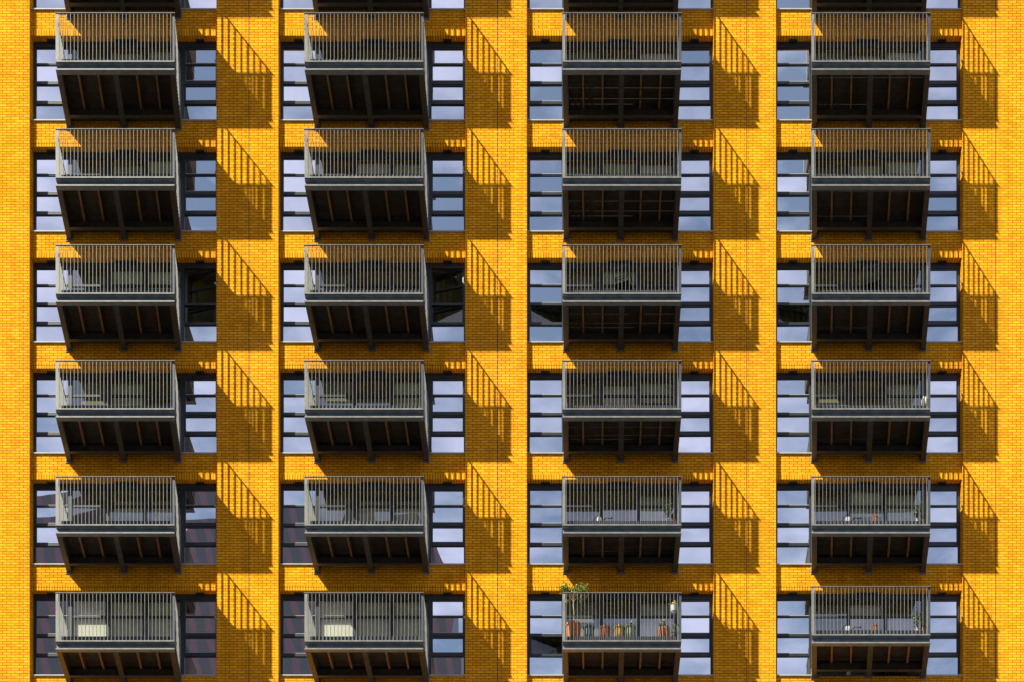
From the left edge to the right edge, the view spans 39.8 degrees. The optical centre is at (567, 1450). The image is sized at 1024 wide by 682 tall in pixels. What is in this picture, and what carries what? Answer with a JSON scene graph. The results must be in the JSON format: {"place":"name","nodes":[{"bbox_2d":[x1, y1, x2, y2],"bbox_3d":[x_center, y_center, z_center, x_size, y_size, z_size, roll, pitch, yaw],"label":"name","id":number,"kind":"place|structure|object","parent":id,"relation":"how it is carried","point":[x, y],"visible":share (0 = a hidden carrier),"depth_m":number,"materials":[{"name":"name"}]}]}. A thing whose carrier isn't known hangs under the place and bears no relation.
{"place":"outdoors","nodes":[
{"label":"outdoors","id":0,"kind":"place"},
{"bbox_3d":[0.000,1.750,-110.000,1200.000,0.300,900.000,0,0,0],"label":"ground","id":1,"kind":"structure","parent":0,"visible":0},
{"bbox_2d":[0,0,1023,681],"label":"apartment building","id":2,"kind":"structure","parent":1,"relation":"on","point":[336,344],"depth_m":40.00,"materials":[{"name":"brick"}]},
{"bbox_2d":[31,0,65,9],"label":"window","id":3,"kind":"structure","parent":2,"relation":"in","point":[37,4],"depth_m":40.33,"materials":[{"name":"clear glass"}]},
{"bbox_2d":[31,39,69,120],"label":"window","id":4,"kind":"structure","parent":2,"relation":"in","point":[47,102],"depth_m":40.33,"materials":[{"name":"glass"}]},
{"bbox_2d":[31,150,69,231],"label":"window","id":5,"kind":"structure","parent":2,"relation":"in","point":[47,215],"depth_m":40.33,"materials":[{"name":"glass"}]},
{"bbox_2d":[31,260,69,342],"bbox_3d":[-14.698,-32.625,40.227,1.058,2.467,0.305,0,0,0],"label":"window","id":6,"kind":"structure","parent":2,"relation":"in","point":[47,328],"depth_m":40.33,"materials":[{"name":"glass"}]},
{"bbox_2d":[31,371,69,453],"bbox_3d":[-14.698,-29.475,40.227,1.058,2.467,0.305,0,0,0],"label":"window","id":7,"kind":"structure","parent":2,"relation":"in","point":[46,434],"depth_m":40.33,"materials":[{"name":"glass"}]},
{"bbox_2d":[31,482,69,564],"bbox_3d":[-14.698,-26.325,40.227,1.058,2.467,0.305,0,0,0],"label":"window","id":8,"kind":"structure","parent":2,"relation":"in","point":[46,549],"depth_m":40.33,"materials":[{"name":"glass"}]},
{"bbox_2d":[31,593,69,675],"bbox_3d":[-14.698,-23.175,40.227,1.058,2.467,0.305,0,0,0],"label":"window","id":9,"kind":"structure","parent":2,"relation":"in","point":[46,662],"depth_m":40.33,"materials":[{"name":"glass"}]},
{"bbox_2d":[71,39,181,118],"bbox_3d":[-12.582,-38.925,40.290,3.174,2.467,0.180,0,0,0],"label":"balcony door","id":10,"kind":"structure","parent":2,"relation":"in","point":[117,44],"depth_m":40.29,"materials":[{"name":"black glass"}]},
{"bbox_2d":[71,150,181,229],"bbox_3d":[-12.582,-35.775,40.290,3.174,2.467,0.180,0,0,0],"label":"balcony door","id":11,"kind":"structure","parent":2,"relation":"in","point":[117,154],"depth_m":40.29,"materials":[{"name":"black glass"}]},
{"bbox_2d":[71,261,181,340],"bbox_3d":[-12.582,-32.625,40.290,3.174,2.467,0.180,0,0,0],"label":"balcony door","id":12,"kind":"structure","parent":2,"relation":"in","point":[117,265],"depth_m":40.29,"materials":[{"name":"black glass"}]},
{"bbox_2d":[71,371,181,451],"bbox_3d":[-12.582,-29.475,40.290,3.174,2.467,0.180,0,0,0],"label":"balcony door","id":13,"kind":"structure","parent":2,"relation":"in","point":[117,375],"depth_m":40.29,"materials":[{"name":"black glass"}]},
{"bbox_2d":[71,482,181,562],"bbox_3d":[-12.582,-26.325,40.290,3.174,2.467,0.180,0,0,0],"label":"balcony door","id":14,"kind":"structure","parent":2,"relation":"in","point":[117,486],"depth_m":40.29,"materials":[{"name":"black glass"}]},
{"bbox_2d":[71,594,181,673],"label":"balcony door","id":15,"kind":"structure","parent":2,"relation":"in","point":[115,597],"depth_m":40.29,"materials":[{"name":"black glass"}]},
{"bbox_2d":[180,0,215,9],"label":"window","id":16,"kind":"structure","parent":2,"relation":"in","point":[186,4],"depth_m":40.33,"materials":[{"name":"clear glass"}]},
{"bbox_2d":[180,39,215,120],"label":"window","id":17,"kind":"structure","parent":2,"relation":"in","point":[198,57],"depth_m":40.33,"materials":[{"name":"glass"}]},
{"bbox_2d":[180,150,215,231],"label":"window","id":18,"kind":"structure","parent":2,"relation":"in","point":[198,167],"depth_m":40.33,"materials":[{"name":"glass"}]},
{"bbox_2d":[180,260,215,342],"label":"window","id":19,"kind":"structure","parent":2,"relation":"in","point":[192,332],"depth_m":40.33,"materials":[{"name":"black glass"}]},
{"bbox_2d":[180,371,215,453],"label":"window","id":20,"kind":"structure","parent":2,"relation":"in","point":[198,388],"depth_m":40.33,"materials":[{"name":"glass"}]},
{"bbox_2d":[180,482,215,564],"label":"window","id":21,"kind":"structure","parent":2,"relation":"in","point":[198,499],"depth_m":40.33,"materials":[{"name":"glass"}]},
{"bbox_2d":[180,593,215,675],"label":"window","id":22,"kind":"structure","parent":2,"relation":"in","point":[198,609],"depth_m":40.33,"materials":[{"name":"glass"}]},
{"bbox_2d":[279,0,313,9],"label":"window","id":23,"kind":"structure","parent":2,"relation":"in","point":[284,4],"depth_m":40.33,"materials":[{"name":"clear glass"}]},
{"bbox_2d":[279,39,317,120],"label":"window","id":24,"kind":"structure","parent":2,"relation":"in","point":[295,105],"depth_m":40.33,"materials":[{"name":"glass"}]},
{"bbox_2d":[279,150,317,231],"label":"window","id":25,"kind":"structure","parent":2,"relation":"in","point":[295,216],"depth_m":40.33,"materials":[{"name":"glass"}]},
{"bbox_2d":[279,260,317,342],"bbox_3d":[-7.655,-32.625,40.227,1.058,2.467,0.305,0,0,0],"label":"window","id":26,"kind":"structure","parent":2,"relation":"in","point":[294,322],"depth_m":40.33,"materials":[{"name":"glass"}]},
{"bbox_2d":[279,371,317,453],"bbox_3d":[-7.655,-29.475,40.227,1.058,2.467,0.305,0,0,0],"label":"window","id":27,"kind":"structure","parent":2,"relation":"in","point":[294,436],"depth_m":40.33,"materials":[{"name":"glass"}]},
{"bbox_2d":[279,482,317,564],"bbox_3d":[-7.655,-26.325,40.227,1.058,2.467,0.305,0,0,0],"label":"window","id":28,"kind":"structure","parent":2,"relation":"in","point":[294,550],"depth_m":40.33,"materials":[{"name":"glass"}]},
{"bbox_2d":[279,593,317,675],"bbox_3d":[-7.655,-23.175,40.227,1.058,2.467,0.305,0,0,0],"label":"window","id":29,"kind":"structure","parent":2,"relation":"in","point":[293,658],"depth_m":40.33,"materials":[{"name":"glass"}]},
{"bbox_2d":[318,39,428,67],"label":"balcony door","id":30,"kind":"structure","parent":2,"relation":"in","point":[376,43],"depth_m":40.29,"materials":[{"name":"black glass"}]},
{"bbox_2d":[318,150,428,229],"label":"balcony door","id":31,"kind":"structure","parent":2,"relation":"in","point":[376,154],"depth_m":40.29,"materials":[{"name":"black glass"}]},
{"bbox_2d":[318,261,428,340],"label":"balcony door","id":32,"kind":"structure","parent":2,"relation":"in","point":[376,265],"depth_m":40.29,"materials":[{"name":"black glass"}]},
{"bbox_2d":[318,371,428,451],"bbox_3d":[-5.539,-29.475,40.290,3.174,2.467,0.180,0,0,0],"label":"balcony door","id":33,"kind":"structure","parent":2,"relation":"in","point":[376,375],"depth_m":40.29,"materials":[{"name":"black glass"}]},
{"bbox_2d":[318,482,428,562],"bbox_3d":[-5.539,-26.325,40.290,3.174,2.467,0.180,0,0,0],"label":"balcony door","id":34,"kind":"structure","parent":2,"relation":"in","point":[376,486],"depth_m":40.29,"materials":[{"name":"black glass"}]},
{"bbox_2d":[318,594,428,635],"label":"balcony door","id":35,"kind":"structure","parent":2,"relation":"in","point":[323,597],"depth_m":40.29,"materials":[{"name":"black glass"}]},
{"bbox_2d":[428,593,464,675],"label":"window","id":36,"kind":"structure","parent":2,"relation":"in","point":[446,610],"depth_m":40.33,"materials":[{"name":"glass"}]},
{"bbox_2d":[429,0,464,9],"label":"window","id":37,"kind":"structure","parent":2,"relation":"in","point":[433,4],"depth_m":40.33,"materials":[{"name":"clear glass"}]},
{"bbox_2d":[429,39,464,120],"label":"window","id":38,"kind":"structure","parent":2,"relation":"in","point":[446,63],"depth_m":40.33,"materials":[{"name":"glass"}]},
{"bbox_2d":[429,150,464,231],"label":"window","id":39,"kind":"structure","parent":2,"relation":"in","point":[446,168],"depth_m":40.33,"materials":[{"name":"glass"}]},
{"bbox_2d":[429,260,464,342],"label":"window","id":40,"kind":"structure","parent":2,"relation":"in","point":[439,332],"depth_m":40.33,"materials":[{"name":"black glass"}]},
{"bbox_2d":[429,371,464,453],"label":"window","id":41,"kind":"structure","parent":2,"relation":"in","point":[447,388],"depth_m":40.33,"materials":[{"name":"glass"}]},
{"bbox_2d":[429,482,464,564],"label":"window","id":42,"kind":"structure","parent":2,"relation":"in","point":[447,499],"depth_m":40.33,"materials":[{"name":"glass"}]},
{"bbox_2d":[527,482,562,564],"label":"window","id":43,"kind":"structure","parent":2,"relation":"in","point":[544,500],"depth_m":40.33,"materials":[{"name":"glass"}]},
{"bbox_2d":[527,593,562,675],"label":"window","id":44,"kind":"structure","parent":2,"relation":"in","point":[544,610],"depth_m":40.33,"materials":[{"name":"glass"}]},
{"bbox_2d":[527,0,563,9],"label":"window","id":45,"kind":"structure","parent":2,"relation":"in","point":[531,4],"depth_m":40.33,"materials":[{"name":"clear glass"}]},
{"bbox_2d":[527,39,563,120],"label":"window","id":46,"kind":"structure","parent":2,"relation":"in","point":[544,58],"depth_m":40.33,"materials":[{"name":"glass"}]},
{"bbox_2d":[527,150,563,231],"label":"window","id":47,"kind":"structure","parent":2,"relation":"in","point":[544,168],"depth_m":40.33,"materials":[{"name":"glass"}]},
{"bbox_2d":[527,260,563,342],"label":"window","id":48,"kind":"structure","parent":2,"relation":"in","point":[544,279],"depth_m":40.33,"materials":[{"name":"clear glass"}]},
{"bbox_2d":[527,371,563,453],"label":"window","id":49,"kind":"structure","parent":2,"relation":"in","point":[544,389],"depth_m":40.33,"materials":[{"name":"glass"}]},
{"bbox_2d":[557,582,588,635],"bbox_3d":[0.158,-23.008,38.767,0.912,1.618,0.504,0,0,5],"label":"potted tree","id":50,"kind":"object","parent":2,"relation":"on","point":[569,624],"visible":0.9,"depth_m":38.69,"materials":[{"name":"green plant"}]},
{"bbox_2d":[583,624,593,635],"bbox_3d":[0.585,-22.379,38.740,0.310,0.360,0.310,0,0,0],"label":"plant pot","id":51,"kind":"object","parent":2,"relation":"on","point":[591,629],"visible":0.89,"depth_m":38.62,"materials":[{"name":"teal ceramic"}]},
{"bbox_2d":[600,625,610,635],"bbox_3d":[1.029,-22.374,38.740,0.301,0.350,0.301,0,0,0],"label":"plant pot","id":52,"kind":"object","parent":2,"relation":"on","point":[607,628],"visible":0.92,"depth_m":38.63,"materials":[{"name":"red ceramic"}]},
{"bbox_2d":[613,624,623,635],"bbox_3d":[1.413,-22.379,38.740,0.290,0.360,0.290,0,0,45],"label":"plant pot","id":53,"kind":"object","parent":2,"relation":"on","point":[619,629],"visible":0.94,"depth_m":38.62,"materials":[{"name":"yellow ceramic"}]},
{"bbox_2d":[565,39,675,59],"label":"balcony door","id":54,"kind":"structure","parent":2,"relation":"in","point":[619,43],"depth_m":40.29,"materials":[{"name":"black glass"}]},
{"bbox_2d":[565,150,675,175],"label":"balcony door","id":55,"kind":"structure","parent":2,"relation":"in","point":[619,154],"depth_m":40.29,"materials":[{"name":"black glass"}]},
{"bbox_2d":[565,261,675,291],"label":"balcony door","id":56,"kind":"structure","parent":2,"relation":"in","point":[608,266],"depth_m":40.29,"materials":[{"name":"black glass"}]},
{"bbox_2d":[565,371,675,407],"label":"balcony door","id":57,"kind":"structure","parent":2,"relation":"in","point":[619,375],"depth_m":40.29,"materials":[{"name":"black glass"}]},
{"bbox_2d":[565,482,675,523],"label":"balcony door","id":58,"kind":"structure","parent":2,"relation":"in","point":[619,486],"depth_m":40.29,"materials":[{"name":"black glass"}]},
{"bbox_2d":[565,594,675,639],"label":"balcony door","id":59,"kind":"structure","parent":2,"relation":"in","point":[592,597],"depth_m":40.29,"materials":[{"name":"black glass"}]},
{"bbox_2d":[613,262,632,289],"bbox_3d":[1.538,-32.080,38.973,0.443,0.864,0.522,0,0,20],"label":"garden chair","id":60,"kind":"object","parent":2,"relation":"on","point":[620,286],"visible":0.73,"depth_m":38.84,"materials":[{"name":"black metal"}]},
{"bbox_2d":[624,620,635,635],"bbox_3d":[1.712,-22.474,38.740,0.323,0.550,0.323,0,0,0],"label":"cactus pot","id":61,"kind":"object","parent":2,"relation":"on","point":[632,629],"visible":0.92,"depth_m":38.62,"materials":[{"name":"green ceramic"}]},
{"bbox_2d":[657,619,669,635],"bbox_3d":[2.634,-22.502,38.740,0.357,0.605,0.363,0,0,-43],"label":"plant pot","id":62,"kind":"object","parent":2,"relation":"on","point":[659,631],"visible":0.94,"depth_m":38.62,"materials":[{"name":"ceramic"}]},
{"bbox_2d":[663,501,672,520],"bbox_3d":[2.749,-25.660,38.699,0.291,0.622,0.261,0,0,0],"label":"potted plant","id":63,"kind":"object","parent":2,"relation":"on","point":[669,509],"visible":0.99,"depth_m":38.67,"materials":[{"name":"green plant"}]},
{"bbox_2d":[669,602,676,635],"bbox_3d":[2.900,-22.779,38.845,0.266,1.160,0.294,0,0,0],"label":"plant stand","id":64,"kind":"object","parent":2,"relation":"on","point":[673,605],"visible":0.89,"depth_m":38.80,"materials":[{"name":"white metal"}]},
{"bbox_2d":[670,623,676,636],"bbox_3d":[2.953,-22.598,39.156,0.230,0.798,0.246,0,0,41],"label":"potted plant","id":65,"kind":"object","parent":2,"relation":"on","point":[674,629],"visible":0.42,"depth_m":39.14,"materials":[{"name":"green plant"}]},
{"bbox_2d":[671,512,676,520],"bbox_3d":[2.905,-25.549,38.714,0.189,0.399,0.171,0,0,28],"label":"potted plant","id":66,"kind":"object","parent":2,"relation":"on","point":[673,517],"visible":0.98,"depth_m":38.71,"materials":[{"name":"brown plant"}]},
{"bbox_2d":[676,39,712,120],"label":"window","id":67,"kind":"structure","parent":2,"relation":"in","point":[696,84],"depth_m":40.33,"materials":[{"name":"glass"}]},
{"bbox_2d":[676,150,712,231],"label":"window","id":68,"kind":"structure","parent":2,"relation":"in","point":[696,199],"depth_m":40.33,"materials":[{"name":"glass"}]},
{"bbox_2d":[676,260,712,342],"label":"window","id":69,"kind":"structure","parent":2,"relation":"in","point":[696,314],"depth_m":40.33,"materials":[{"name":"glass"}]},
{"bbox_2d":[676,371,712,453],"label":"window","id":70,"kind":"structure","parent":2,"relation":"in","point":[696,429],"depth_m":40.33,"materials":[{"name":"glass"}]},
{"bbox_2d":[676,482,712,564],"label":"window","id":71,"kind":"structure","parent":2,"relation":"in","point":[696,544],"depth_m":40.33,"materials":[{"name":"glass"}]},
{"bbox_2d":[676,593,712,675],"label":"window","id":72,"kind":"structure","parent":2,"relation":"in","point":[696,659],"depth_m":40.33,"materials":[{"name":"glass"}]},
{"bbox_2d":[678,0,712,9],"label":"window","id":73,"kind":"structure","parent":2,"relation":"in","point":[682,4],"depth_m":40.33,"materials":[{"name":"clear glass"}]},
{"bbox_2d":[776,0,811,9],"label":"window","id":74,"kind":"structure","parent":2,"relation":"in","point":[780,4],"depth_m":40.33,"materials":[{"name":"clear glass"}]},
{"bbox_2d":[776,39,811,120],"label":"window","id":75,"kind":"structure","parent":2,"relation":"in","point":[793,58],"depth_m":40.33,"materials":[{"name":"glass"}]},
{"bbox_2d":[776,150,811,231],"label":"window","id":76,"kind":"structure","parent":2,"relation":"in","point":[793,168],"depth_m":40.33,"materials":[{"name":"glass"}]},
{"bbox_2d":[776,260,811,342],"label":"window","id":77,"kind":"structure","parent":2,"relation":"in","point":[793,279],"depth_m":40.33,"materials":[{"name":"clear glass"}]},
{"bbox_2d":[776,371,811,453],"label":"window","id":78,"kind":"structure","parent":2,"relation":"in","point":[793,388],"depth_m":40.33,"materials":[{"name":"glass"}]},
{"bbox_2d":[776,482,811,564],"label":"window","id":79,"kind":"structure","parent":2,"relation":"in","point":[793,500],"depth_m":40.33,"materials":[{"name":"glass"}]},
{"bbox_2d":[776,593,811,675],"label":"window","id":80,"kind":"structure","parent":2,"relation":"in","point":[793,610],"depth_m":40.33,"materials":[{"name":"glass"}]},
{"bbox_2d":[842,516,860,520],"bbox_3d":[7.779,-25.454,38.680,0.528,0.209,0.158,0,0,0],"label":"watering can","id":81,"kind":"object","parent":2,"relation":"on","point":[848,518],"visible":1,"depth_m":38.63,"materials":[{"name":"white plastic"}]},
{"bbox_2d":[842,626,860,629],"bbox_3d":[7.779,-22.469,38.680,0.528,0.209,0.158,0,0,0],"label":"watering can","id":82,"kind":"object","parent":2,"relation":"on","point":[847,627],"visible":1,"depth_m":38.63,"materials":[{"name":"white plastic"}]},
{"bbox_2d":[814,39,922,58],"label":"balcony door","id":83,"kind":"structure","parent":2,"relation":"in","point":[868,43],"depth_m":40.29,"materials":[{"name":"black glass"}]},
{"bbox_2d":[814,150,922,175],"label":"balcony door","id":84,"kind":"structure","parent":2,"relation":"in","point":[868,154],"depth_m":40.29,"materials":[{"name":"black glass"}]},
{"bbox_2d":[814,261,922,289],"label":"balcony door","id":85,"kind":"structure","parent":2,"relation":"in","point":[858,266],"depth_m":40.29,"materials":[{"name":"black glass"}]},
{"bbox_2d":[814,371,922,404],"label":"balcony door","id":86,"kind":"structure","parent":2,"relation":"in","point":[868,375],"depth_m":40.29,"materials":[{"name":"black glass"}]},
{"bbox_2d":[814,482,922,520],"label":"balcony door","id":87,"kind":"structure","parent":2,"relation":"in","point":[868,486],"depth_m":40.29,"materials":[{"name":"black glass"}]},
{"bbox_2d":[814,593,922,675],"bbox_3d":[8.546,-23.175,40.247,3.174,2.467,0.266,0,0,0],"label":"balcony door","id":88,"kind":"structure","parent":2,"relation":"in","point":[858,596],"depth_m":40.29,"materials":[{"name":"black glass"}]},
{"bbox_2d":[864,262,881,289],"bbox_3d":[8.418,-32.080,38.973,0.443,0.864,0.522,0,0,20],"label":"garden chair","id":89,"kind":"object","parent":2,"relation":"on","point":[869,286],"visible":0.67,"depth_m":38.84,"materials":[{"name":"black metal"}]},
{"bbox_2d":[912,500,922,520],"bbox_3d":[9.581,-25.688,38.678,0.321,0.677,0.201,0,0,-9],"label":"potted plant","id":90,"kind":"object","parent":2,"relation":"on","point":[918,508],"visible":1,"depth_m":38.67,"materials":[{"name":"green plant"}]},
{"bbox_2d":[913,607,922,629],"bbox_3d":[9.599,-22.689,38.681,0.286,0.651,0.280,0,0,0],"label":"potted plant","id":91,"kind":"object","parent":2,"relation":"on","point":[919,620],"visible":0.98,"depth_m":38.68,"materials":[{"name":"green plant"}]},
{"bbox_2d":[920,621,925,629],"bbox_3d":[9.752,-22.553,38.744,0.238,0.378,0.181,0,0,23],"label":"potted plant","id":92,"kind":"object","parent":2,"relation":"on","point":[923,627],"visible":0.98,"depth_m":38.72,"materials":[{"name":"brown plant"}]},
{"bbox_2d":[921,395,927,407],"bbox_3d":[9.755,-28.646,38.600,0.190,0.334,0.187,0,0,0],"label":"lantern","id":93,"kind":"object","parent":2,"relation":"on","point":[923,401],"visible":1,"depth_m":38.53,"materials":[{"name":"white plastic"}]},
{"bbox_2d":[923,39,961,120],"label":"window","id":94,"kind":"structure","parent":2,"relation":"in","point":[944,83],"depth_m":40.33,"materials":[{"name":"glass"}]},
{"bbox_2d":[923,150,961,231],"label":"window","id":95,"kind":"structure","parent":2,"relation":"in","point":[944,198],"depth_m":40.33,"materials":[{"name":"glass"}]},
{"bbox_2d":[923,260,961,342],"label":"window","id":96,"kind":"structure","parent":2,"relation":"in","point":[944,313],"depth_m":40.33,"materials":[{"name":"glass"}]},
{"bbox_2d":[923,371,961,453],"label":"window","id":97,"kind":"structure","parent":2,"relation":"in","point":[944,428],"depth_m":40.33,"materials":[{"name":"glass"}]},
{"bbox_2d":[923,482,961,564],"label":"window","id":98,"kind":"structure","parent":2,"relation":"in","point":[944,543],"depth_m":40.33,"materials":[{"name":"glass"}]},
{"bbox_2d":[923,593,961,675],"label":"window","id":99,"kind":"structure","parent":2,"relation":"in","point":[944,652],"depth_m":40.33,"materials":[{"name":"glass"}]},
{"bbox_2d":[926,0,961,9],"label":"window","id":100,"kind":"structure","parent":2,"relation":"in","point":[931,4],"depth_m":40.33,"materials":[{"name":"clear glass"}]}
]}

